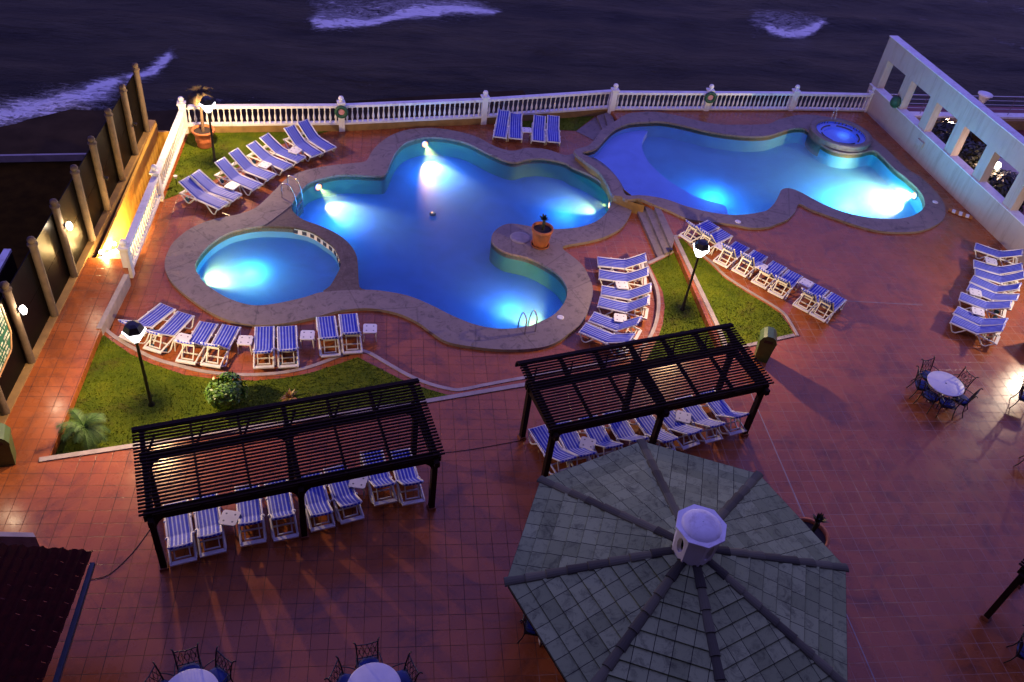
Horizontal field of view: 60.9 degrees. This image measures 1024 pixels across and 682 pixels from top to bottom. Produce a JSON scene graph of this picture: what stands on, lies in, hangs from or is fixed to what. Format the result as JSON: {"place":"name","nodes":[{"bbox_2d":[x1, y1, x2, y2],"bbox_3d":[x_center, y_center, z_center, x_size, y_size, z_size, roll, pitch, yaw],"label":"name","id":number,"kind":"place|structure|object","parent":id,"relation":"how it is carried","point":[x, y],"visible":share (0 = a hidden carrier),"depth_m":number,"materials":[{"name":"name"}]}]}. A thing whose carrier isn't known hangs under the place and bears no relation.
{"place":"outdoors","nodes":[
{"label":"outdoors","id":0,"kind":"place"},
{"bbox_2d":[0,532,41,560],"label":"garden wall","id":1,"kind":"structure","parent":0,"point":[27,539],"depth_m":20.89,"materials":[{"name":"concrete"}]},
{"bbox_2d":[0,161,81,268],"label":"neighbour ground","id":2,"kind":"structure","parent":0,"point":[29,191],"depth_m":33.98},
{"bbox_2d":[0,249,17,298],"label":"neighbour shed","id":3,"kind":"structure","parent":2,"relation":"on","point":[8,269],"depth_m":27.37,"materials":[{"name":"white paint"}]},
{"bbox_2d":[0,153,85,161],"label":"garden wall","id":4,"kind":"structure","parent":2,"relation":"on","point":[41,157],"depth_m":35.72,"materials":[{"name":"concrete"}]},
{"bbox_2d":[55,335,451,454],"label":"grass","id":5,"kind":"structure","parent":0,"point":[113,389],"depth_m":26.78,"materials":[{"name":"plant"}]},
{"bbox_2d":[56,407,110,449],"bbox_3d":[-12.174,2.455,24.714,1.470,0.873,1.399,1,42,-8],"label":"palm tree","id":6,"kind":"object","parent":5,"relation":"on","point":[81,424],"visible":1,"depth_m":24.59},
{"bbox_2d":[122,320,154,406],"bbox_3d":[-10.660,0.709,25.112,0.612,3.260,0.624,1,42,-8],"label":"lamp post","id":7,"kind":"object","parent":5,"relation":"on","point":[133,328],"visible":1,"depth_m":24.40,"materials":[{"name":"black metal"}]},
{"bbox_2d":[203,371,248,410],"bbox_3d":[-8.599,1.512,26.189,1.322,1.127,1.200,-22,49,-30],"label":"bush","id":8,"kind":"object","parent":5,"relation":"on","point":[223,394],"visible":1,"depth_m":25.93,"materials":[{"name":"green plant"}]},
{"bbox_2d":[0,90,566,289],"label":"beach","id":9,"kind":"structure","parent":0,"point":[69,131],"depth_m":45.39,"materials":[{"name":"sand"}]},
{"bbox_2d":[0,120,155,423],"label":"fence wall","id":10,"kind":"structure","parent":9,"relation":"on","point":[92,249],"depth_m":30.86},
{"bbox_2d":[0,62,149,415],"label":"fence","id":11,"kind":"object","parent":10,"relation":"on","point":[34,288],"visible":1,"depth_m":29.25,"materials":[{"name":"wood"}]},
{"bbox_2d":[0,304,11,376],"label":"notice board","id":12,"kind":"object","parent":11,"relation":"attached to","point":[5,341],"visible":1,"depth_m":24.57,"materials":[{"name":"wood"}]},
{"bbox_2d":[96,123,171,258],"bbox_3d":[-14.762,-4.661,35.780,1.180,4.180,9.985,1,42,-8],"label":"stairwell","id":13,"kind":"object","parent":9,"relation":"on","point":[124,216],"visible":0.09,"depth_m":34.81,"materials":[{"name":"paint"}]},
{"bbox_2d":[110,114,655,387],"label":"pool deck","id":14,"kind":"structure","parent":0,"point":[410,347],"depth_m":30.56,"materials":[{"name":"tile"}]},
{"bbox_2d":[96,274,130,334],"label":"kerb","id":15,"kind":"structure","parent":14,"relation":"on","point":[115,303],"depth_m":29.12,"materials":[{"name":"concrete"}]},
{"bbox_2d":[117,176,161,277],"bbox_3d":[-13.628,-4.432,31.999,0.363,1.560,4.994,1,42,-8],"label":"balustrade","id":16,"kind":"object","parent":14,"relation":"on","point":[129,257],"visible":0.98,"depth_m":31.68,"materials":[{"name":"white paint"}]},
{"bbox_2d":[118,303,175,344],"bbox_3d":[-11.950,-0.721,28.528,0.736,0.952,1.970,21,43,14],"label":"sun lounger","id":17,"kind":"object","parent":14,"relation":"on","point":[157,314],"visible":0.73,"depth_m":28.73,"materials":[{"name":"fabric"}]},
{"bbox_2d":[149,110,186,200],"bbox_3d":[-14.078,-7.886,35.836,0.362,1.560,5.472,1,42,-8],"label":"balustrade","id":18,"kind":"object","parent":14,"relation":"on","point":[174,140],"visible":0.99,"depth_m":35.61,"materials":[{"name":"white paint"}]},
{"bbox_2d":[143,311,194,353],"bbox_3d":[-11.164,-0.441,28.313,0.736,0.987,1.970,16,42,9],"label":"sun lounger","id":19,"kind":"object","parent":14,"relation":"on","point":[174,325],"visible":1,"depth_m":28.38,"materials":[{"name":"fabric"}]},
{"bbox_2d":[175,321,218,364],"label":"sun lounger","id":20,"kind":"object","parent":14,"relation":"on","point":[202,331],"visible":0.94,"depth_m":28.20,"materials":[{"name":"fabric"}]},
{"bbox_2d":[178,176,229,214],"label":"sun lounger","id":21,"kind":"object","parent":14,"relation":"on","point":[193,188],"visible":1,"depth_m":34.24,"materials":[{"name":"fabric"}]},
{"bbox_2d":[190,169,241,206],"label":"sun lounger","id":22,"kind":"object","parent":14,"relation":"on","point":[204,181],"visible":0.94,"depth_m":34.66,"materials":[{"name":"fabric"}]},
{"bbox_2d":[200,324,240,368],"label":"sun lounger","id":23,"kind":"object","parent":14,"relation":"on","point":[225,336],"visible":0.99,"depth_m":28.20,"materials":[{"name":"fabric"}]},
{"bbox_2d":[214,157,262,195],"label":"sun lounger","id":24,"kind":"object","parent":14,"relation":"on","point":[227,169],"visible":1,"depth_m":35.45,"materials":[{"name":"fabric"}]},
{"bbox_2d":[165,131,327,198],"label":"grass","id":25,"kind":"structure","parent":14,"relation":"on","point":[194,157],"depth_m":37.41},
{"bbox_2d":[191,124,214,148],"bbox_3d":[-13.268,-8.760,37.536,0.966,0.800,0.966,1,42,-8],"label":"flower pot","id":26,"kind":"object","parent":25,"relation":"on","point":[203,140],"visible":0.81,"depth_m":37.33,"materials":[{"name":"ceramic"}]},
{"bbox_2d":[186,84,214,131],"bbox_3d":[-13.112,-9.686,36.691,1.253,2.011,1.429,1,42,-8],"label":"palm tree","id":27,"kind":"object","parent":26,"relation":"in","point":[194,98],"visible":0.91,"depth_m":36.15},
{"bbox_2d":[228,148,276,185],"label":"sun lounger","id":28,"kind":"object","parent":14,"relation":"on","point":[242,160],"visible":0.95,"depth_m":36.06,"materials":[{"name":"fabric"}]},
{"bbox_2d":[252,326,275,368],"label":"sun lounger","id":29,"kind":"object","parent":14,"relation":"on","point":[264,337],"visible":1,"depth_m":28.39,"materials":[{"name":"fabric"}]},
{"bbox_2d":[196,228,340,304],"bbox_3d":[-8.946,-2.606,32.184,5.149,0.440,4.836,1,42,-8],"label":"pool basin","id":30,"kind":"object","parent":14,"relation":"in","point":[262,266],"visible":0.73,"depth_m":32.67,"materials":[{"name":"liquid"}]},
{"bbox_2d":[246,140,292,175],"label":"sun lounger","id":31,"kind":"object","parent":14,"relation":"on","point":[258,150],"visible":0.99,"depth_m":36.85,"materials":[{"name":"fabric"}]},
{"bbox_2d":[259,133,305,167],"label":"sun lounger","id":32,"kind":"object","parent":14,"relation":"on","point":[272,143],"visible":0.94,"depth_m":37.36,"materials":[{"name":"fabric"}]},
{"bbox_2d":[276,325,299,368],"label":"sun lounger","id":33,"kind":"object","parent":14,"relation":"on","point":[287,339],"visible":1,"depth_m":28.52,"materials":[{"name":"fabric"}]},
{"bbox_2d":[283,124,322,161],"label":"sun lounger","id":34,"kind":"object","parent":14,"relation":"on","point":[296,137],"visible":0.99,"depth_m":38.03,"materials":[{"name":"fabric"}]},
{"bbox_2d":[105,328,511,391],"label":"kerb","id":35,"kind":"structure","parent":14,"relation":"on","point":[145,354],"depth_m":28.05,"materials":[{"name":"concrete"}]},
{"bbox_2d":[297,119,336,155],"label":"sun lounger","id":36,"kind":"object","parent":14,"relation":"on","point":[309,132],"visible":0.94,"depth_m":38.45,"materials":[{"name":"fabric"}]},
{"bbox_2d":[316,316,340,357],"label":"sun lounger","id":37,"kind":"object","parent":14,"relation":"on","point":[326,326],"visible":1,"depth_m":29.13,"materials":[{"name":"fabric"}]},
{"bbox_2d":[338,313,362,354],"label":"sun lounger","id":38,"kind":"object","parent":14,"relation":"on","point":[349,324],"visible":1,"depth_m":29.36,"materials":[{"name":"fabric"}]},
{"bbox_2d":[104,253,672,394],"bbox_3d":[-3.139,-0.035,29.788,22.923,0.170,6.917,-8,44,-17],"label":"lawn step","id":39,"kind":"object","parent":14,"relation":"on","point":[370,359],"visible":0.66,"depth_m":28.23,"materials":[{"name":"ceramic"}]},
{"bbox_2d":[646,253,713,359],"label":"grass","id":40,"kind":"structure","parent":39,"relation":"on","point":[669,275],"depth_m":32.70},
{"bbox_2d":[188,109,607,132],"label":"plinth wall","id":41,"kind":"structure","parent":14,"relation":"on","point":[351,127],"depth_m":40.65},
{"bbox_2d":[177,89,610,133],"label":"balustrade","id":42,"kind":"object","parent":41,"relation":"on","point":[484,100],"visible":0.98,"depth_m":40.24,"materials":[{"name":"white paint"}]},
{"bbox_2d":[165,128,631,351],"bbox_3d":[-3.776,-4.847,35.185,18.344,0.140,15.417,1,42,-8],"label":"pool coping","id":43,"kind":"object","parent":14,"relation":"on","point":[188,249],"visible":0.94,"depth_m":32.24,"materials":[{"name":"stone"}]},
{"bbox_2d":[531,221,553,249],"bbox_3d":[1.161,-4.149,34.471,0.865,0.820,0.865,1,42,-8],"label":"flower pot","id":44,"kind":"object","parent":43,"relation":"on","point":[540,239],"visible":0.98,"depth_m":34.29,"materials":[{"name":"ceramic"}]},
{"bbox_2d":[292,139,608,328],"bbox_3d":[-2.639,-4.939,36.158,12.007,0.840,12.466,17,42,10],"label":"pool basin","id":45,"kind":"object","parent":14,"relation":"in","point":[450,258],"visible":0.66,"depth_m":36.73,"materials":[{"name":"liquid"}]},
{"bbox_2d":[262,205,364,291],"bbox_3d":[-7.519,-3.197,33.473,2.331,1.090,6.408,-25,51,-32],"label":"pool divider","id":46,"kind":"object","parent":45,"relation":"on","point":[346,277],"visible":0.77,"depth_m":33.34,"materials":[{"name":"stone"}]},
{"bbox_2d":[576,112,613,139],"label":"side steps","id":47,"kind":"structure","parent":14,"relation":"on","point":[593,128],"depth_m":42.96,"materials":[{"name":"stone"}]},
{"bbox_2d":[578,322,634,354],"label":"sun lounger","id":48,"kind":"object","parent":14,"relation":"on","point":[593,332],"visible":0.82,"depth_m":30.52,"materials":[{"name":"fabric"}]},
{"bbox_2d":[588,312,641,340],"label":"sun lounger","id":49,"kind":"object","parent":14,"relation":"on","point":[602,320],"visible":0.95,"depth_m":31.04,"materials":[{"name":"fabric"}]},
{"bbox_2d":[597,253,646,271],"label":"sun lounger","id":50,"kind":"object","parent":14,"relation":"on","point":[624,264],"visible":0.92,"depth_m":33.87,"materials":[{"name":"fabric"}]},
{"bbox_2d":[597,295,649,321],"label":"sun lounger","id":51,"kind":"object","parent":14,"relation":"on","point":[612,305],"visible":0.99,"depth_m":31.83,"materials":[{"name":"fabric"}]},
{"bbox_2d":[598,266,648,288],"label":"sun lounger","id":52,"kind":"object","parent":14,"relation":"on","point":[641,274],"visible":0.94,"depth_m":33.20,"materials":[{"name":"fabric"}]},
{"bbox_2d":[600,283,651,309],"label":"sun lounger","id":53,"kind":"object","parent":14,"relation":"on","point":[628,295],"visible":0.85,"depth_m":32.43,"materials":[{"name":"fabric"}]},
{"bbox_2d":[637,206,673,257],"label":"pool steps","id":54,"kind":"structure","parent":14,"relation":"on","point":[657,230],"depth_m":36.12,"materials":[{"name":"stone"}]},
{"bbox_2d":[673,237,726,344],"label":"retaining kerb","id":55,"kind":"structure","parent":14,"relation":"on","point":[698,285],"depth_m":33.12,"materials":[{"name":"concrete"}]},
{"bbox_2d":[0,111,1023,681],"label":"terrace","id":56,"kind":"structure","parent":0,"point":[906,495],"depth_m":24.68,"materials":[{"name":"tile"}]},
{"bbox_2d":[0,423,15,466],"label":"litter bin","id":57,"kind":"object","parent":56,"relation":"on","point":[7,453],"visible":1,"depth_m":23.30,"materials":[{"name":"green plastic"}]},
{"bbox_2d":[0,543,94,681],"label":"kiosk","id":58,"kind":"object","parent":56,"relation":"on","point":[20,661],"visible":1,"depth_m":17.87,"materials":[{"name":"red tile"}]},
{"bbox_2d":[162,500,197,566],"bbox_3d":[-8.497,4.779,22.215,0.736,0.906,1.930,-10,44,-20],"label":"sun lounger","id":59,"kind":"object","parent":56,"relation":"on","point":[179,533],"visible":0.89,"depth_m":22.11,"materials":[{"name":"fabric"}]},
{"bbox_2d":[168,668,217,681],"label":"round table","id":60,"kind":"object","parent":56,"relation":"on","point":[196,675],"visible":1,"depth_m":19.10,"materials":[{"name":"white plastic"}]},
{"bbox_2d":[192,493,226,557],"bbox_3d":[-7.842,4.612,22.484,0.736,0.942,1.930,-10,44,-19],"label":"sun lounger","id":61,"kind":"object","parent":56,"relation":"on","point":[207,525],"visible":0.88,"depth_m":22.34,"materials":[{"name":"fabric"}]},
{"bbox_2d":[234,485,266,546],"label":"sun lounger","id":62,"kind":"object","parent":56,"relation":"on","point":[250,512],"visible":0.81,"depth_m":22.71,"materials":[{"name":"fabric"}]},
{"bbox_2d":[264,479,298,541],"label":"sun lounger","id":63,"kind":"object","parent":56,"relation":"on","point":[281,506],"visible":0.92,"depth_m":22.98,"materials":[{"name":"fabric"}]},
{"bbox_2d":[131,378,444,571],"bbox_3d":[-5.736,3.411,22.894,7.390,2.650,2.835,-9,44,-19],"label":"pergola","id":64,"kind":"object","parent":56,"relation":"on","point":[297,484],"visible":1,"depth_m":22.01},
{"bbox_2d":[39,380,537,461],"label":"kerb","id":65,"kind":"structure","parent":56,"relation":"on","point":[130,446],"depth_m":25.50,"materials":[{"name":"concrete"}]},
{"bbox_2d":[302,472,334,531],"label":"sun lounger","id":66,"kind":"object","parent":56,"relation":"on","point":[318,501],"visible":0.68,"depth_m":23.17,"materials":[{"name":"fabric"}]},
{"bbox_2d":[323,465,364,524],"bbox_3d":[-4.590,4.045,23.683,0.736,0.906,1.930,-11,45,-21],"label":"sun lounger","id":67,"kind":"object","parent":56,"relation":"on","point":[345,496],"visible":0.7,"depth_m":23.48,"materials":[{"name":"fabric"}]},
{"bbox_2d":[348,662,400,681],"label":"round table","id":68,"kind":"object","parent":56,"relation":"on","point":[375,672],"visible":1,"depth_m":19.58,"materials":[{"name":"white plastic"}]},
{"bbox_2d":[360,450,397,505],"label":"sun lounger","id":69,"kind":"object","parent":56,"relation":"on","point":[381,480],"visible":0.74,"depth_m":23.97,"materials":[{"name":"fabric"}]},
{"bbox_2d":[388,448,424,505],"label":"sun lounger","id":70,"kind":"object","parent":56,"relation":"on","point":[407,476],"visible":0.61,"depth_m":24.16,"materials":[{"name":"fabric"}]},
{"bbox_2d":[528,424,577,474],"bbox_3d":[1.185,3.119,25.693,0.736,0.882,1.930,-14,46,-23],"label":"sun lounger","id":71,"kind":"object","parent":56,"relation":"on","point":[541,436],"visible":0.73,"depth_m":25.78,"materials":[{"name":"fabric"}]},
{"bbox_2d":[556,420,596,466],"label":"sun lounger","id":72,"kind":"object","parent":56,"relation":"on","point":[570,441],"visible":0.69,"depth_m":25.88,"materials":[{"name":"fabric"}]},
{"bbox_2d":[578,415,622,458],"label":"sun lounger","id":73,"kind":"object","parent":56,"relation":"on","point":[599,435],"visible":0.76,"depth_m":26.25,"materials":[{"name":"fabric"}]},
{"bbox_2d":[602,410,648,449],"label":"sun lounger","id":74,"kind":"object","parent":56,"relation":"on","point":[623,430],"visible":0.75,"depth_m":26.56,"materials":[{"name":"fabric"}]},
{"bbox_2d":[515,323,773,476],"bbox_3d":[3.857,1.794,26.313,7.300,2.620,2.785,-10,44,-19],"label":"pergola","id":75,"kind":"object","parent":56,"relation":"on","point":[661,408],"visible":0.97,"depth_m":25.45,"materials":[{"name":"wood"}]},
{"bbox_2d":[628,415,678,449],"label":"sun lounger","id":76,"kind":"object","parent":56,"relation":"on","point":[646,423],"visible":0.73,"depth_m":26.71,"materials":[{"name":"fabric"}]},
{"bbox_2d":[504,439,848,681],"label":"gazebo","id":77,"kind":"object","parent":56,"relation":"on","point":[641,560],"visible":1,"depth_m":19.31,"materials":[{"name":"grey tile"}]},
{"bbox_2d":[656,410,702,449],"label":"sun lounger","id":78,"kind":"object","parent":56,"relation":"on","point":[684,429],"visible":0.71,"depth_m":26.75,"materials":[{"name":"fabric"}]},
{"bbox_2d":[674,395,725,443],"bbox_3d":[5.885,2.328,27.327,0.736,0.918,1.930,-11,45,-20],"label":"sun lounger","id":79,"kind":"object","parent":56,"relation":"on","point":[699,415],"visible":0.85,"depth_m":27.15,"materials":[{"name":"fabric"}]},
{"bbox_2d":[700,388,749,435],"bbox_3d":[6.701,2.116,27.666,0.736,0.965,1.930,-12,45,-21],"label":"sun lounger","id":80,"kind":"object","parent":56,"relation":"on","point":[721,408],"visible":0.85,"depth_m":27.53,"materials":[{"name":"fabric"}]},
{"bbox_2d":[713,241,749,269],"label":"sun lounger","id":81,"kind":"object","parent":56,"relation":"on","point":[735,248],"visible":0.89,"depth_m":34.27,"materials":[{"name":"white plastic"}]},
{"bbox_2d":[615,110,863,111],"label":"plinth wall","id":82,"kind":"structure","parent":56,"relation":"on","point":[727,110],"depth_m":44.95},
{"bbox_2d":[607,83,875,113],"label":"balustrade","id":83,"kind":"object","parent":82,"relation":"on","point":[795,94],"visible":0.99,"depth_m":44.83,"materials":[{"name":"white paint"}]},
{"bbox_2d":[731,250,767,278],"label":"sun lounger","id":84,"kind":"object","parent":56,"relation":"on","point":[753,257],"visible":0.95,"depth_m":33.92,"materials":[{"name":"white plastic"}]},
{"bbox_2d":[573,112,945,233],"bbox_3d":[11.242,-8.258,40.852,16.944,0.150,10.776,1,42,-8],"label":"pool coping","id":85,"kind":"object","parent":56,"relation":"on","point":[783,207],"visible":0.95,"depth_m":38.89,"materials":[{"name":"stone"}]},
{"bbox_2d":[805,106,872,155],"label":"round spa","id":86,"kind":"object","parent":85,"relation":"on","point":[835,133],"visible":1,"depth_m":43.81,"materials":[{"name":"stone"}]},
{"bbox_2d":[754,326,776,362],"bbox_3d":[8.757,0.141,30.077,0.583,1.180,0.579,14,42,7],"label":"litter bin","id":87,"kind":"object","parent":56,"relation":"on","point":[766,345],"visible":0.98,"depth_m":29.82,"materials":[{"name":"green plastic"}]},
{"bbox_2d":[751,261,786,290],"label":"sun lounger","id":88,"kind":"object","parent":56,"relation":"on","point":[774,268],"visible":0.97,"depth_m":33.65,"materials":[{"name":"fabric"}]},
{"bbox_2d":[767,269,802,300],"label":"sun lounger","id":89,"kind":"object","parent":56,"relation":"on","point":[789,278],"visible":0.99,"depth_m":33.25,"materials":[{"name":"fabric"}]},
{"bbox_2d":[792,283,828,313],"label":"sun lounger","id":90,"kind":"object","parent":56,"relation":"on","point":[814,291],"visible":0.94,"depth_m":32.72,"materials":[{"name":"blue plastic"}]},
{"bbox_2d":[809,292,846,323],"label":"sun lounger","id":91,"kind":"object","parent":56,"relation":"on","point":[834,302],"visible":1,"depth_m":32.37,"materials":[{"name":"blue plastic"}]},
{"bbox_2d":[860,35,1023,265],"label":"wall","id":92,"kind":"structure","parent":56,"relation":"on","point":[984,203],"depth_m":40.49,"materials":[{"name":"paint"}]},
{"bbox_2d":[927,371,964,401],"bbox_3d":[14.578,1.700,29.585,1.220,0.761,1.220,1,42,-8],"label":"round table","id":93,"kind":"object","parent":56,"relation":"on","point":[945,383],"visible":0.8,"depth_m":29.32,"materials":[{"name":"white plastic"}]},
{"bbox_2d":[949,315,1005,346],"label":"sun lounger","id":94,"kind":"object","parent":56,"relation":"on","point":[967,325],"visible":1,"depth_m":32.40,"materials":[{"name":"fabric"}]},
{"bbox_2d":[952,306,1007,338],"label":"sun lounger","id":95,"kind":"object","parent":56,"relation":"on","point":[968,315],"visible":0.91,"depth_m":32.89,"materials":[{"name":"fabric"}]},
{"bbox_2d":[958,292,1011,317],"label":"sun lounger","id":96,"kind":"object","parent":56,"relation":"on","point":[974,301],"visible":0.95,"depth_m":33.66,"materials":[{"name":"fabric"}]},
{"bbox_2d":[973,260,1022,283],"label":"sun lounger","id":97,"kind":"object","parent":56,"relation":"on","point":[1007,269],"visible":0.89,"depth_m":35.64,"materials":[{"name":"fabric"}]},
{"bbox_2d":[974,268,1023,292],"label":"sun lounger","id":98,"kind":"object","parent":56,"relation":"on","point":[1005,279],"visible":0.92,"depth_m":35.14,"materials":[{"name":"fabric"}]},
{"bbox_2d":[974,243,1023,265],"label":"sun lounger","id":99,"kind":"object","parent":56,"relation":"on","point":[995,253],"visible":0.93,"depth_m":36.58,"materials":[{"name":"fabric"}]},
{"bbox_2d":[980,559,1023,622],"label":"pergola","id":100,"kind":"object","parent":56,"relation":"on","point":[1017,582],"visible":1,"depth_m":22.58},
{"bbox_2d":[0,0,1023,126],"bbox_3d":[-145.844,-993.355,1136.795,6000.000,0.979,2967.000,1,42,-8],"label":"sea","id":101,"kind":"structure","parent":0,"point":[56,56],"depth_m":57.31,"materials":[{"name":"liquid"}]},
{"bbox_2d":[679,239,792,345],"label":"grass","id":102,"kind":"structure","parent":0,"point":[749,317],"depth_m":32.54,"materials":[{"name":"plant"}]},
{"bbox_2d":[585,123,923,218],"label":"pool basin","id":103,"kind":"object","parent":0,"point":[737,176],"visible":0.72,"depth_m":42.12,"materials":[{"name":"liquid"}]},
{"bbox_2d":[575,157,644,213],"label":"pool edge wall","id":104,"kind":"structure","parent":103,"relation":"on","point":[636,207],"depth_m":37.65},
{"bbox_2d":[594,130,727,214],"bbox_3d":[6.118,-7.221,39.745,4.762,0.380,8.367,-12,45,-21],"label":"shallow shelf","id":105,"kind":"object","parent":103,"relation":"in","point":[622,158],"visible":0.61,"depth_m":39.86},
{"bbox_2d":[857,104,1023,214],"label":"neighbour terrace","id":106,"kind":"structure","parent":0,"point":[997,110],"depth_m":51.18,"materials":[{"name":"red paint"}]},
{"bbox_2d":[958,139,998,169],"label":"bush","id":107,"kind":"object","parent":106,"relation":"on","point":[970,153],"visible":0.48,"depth_m":41.86,"materials":[{"name":"green plant"}]},
{"bbox_2d":[987,169,1023,212],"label":"bush","id":108,"kind":"object","parent":106,"relation":"on","point":[1002,181],"visible":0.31,"depth_m":40.04,"materials":[{"name":"green plant"}]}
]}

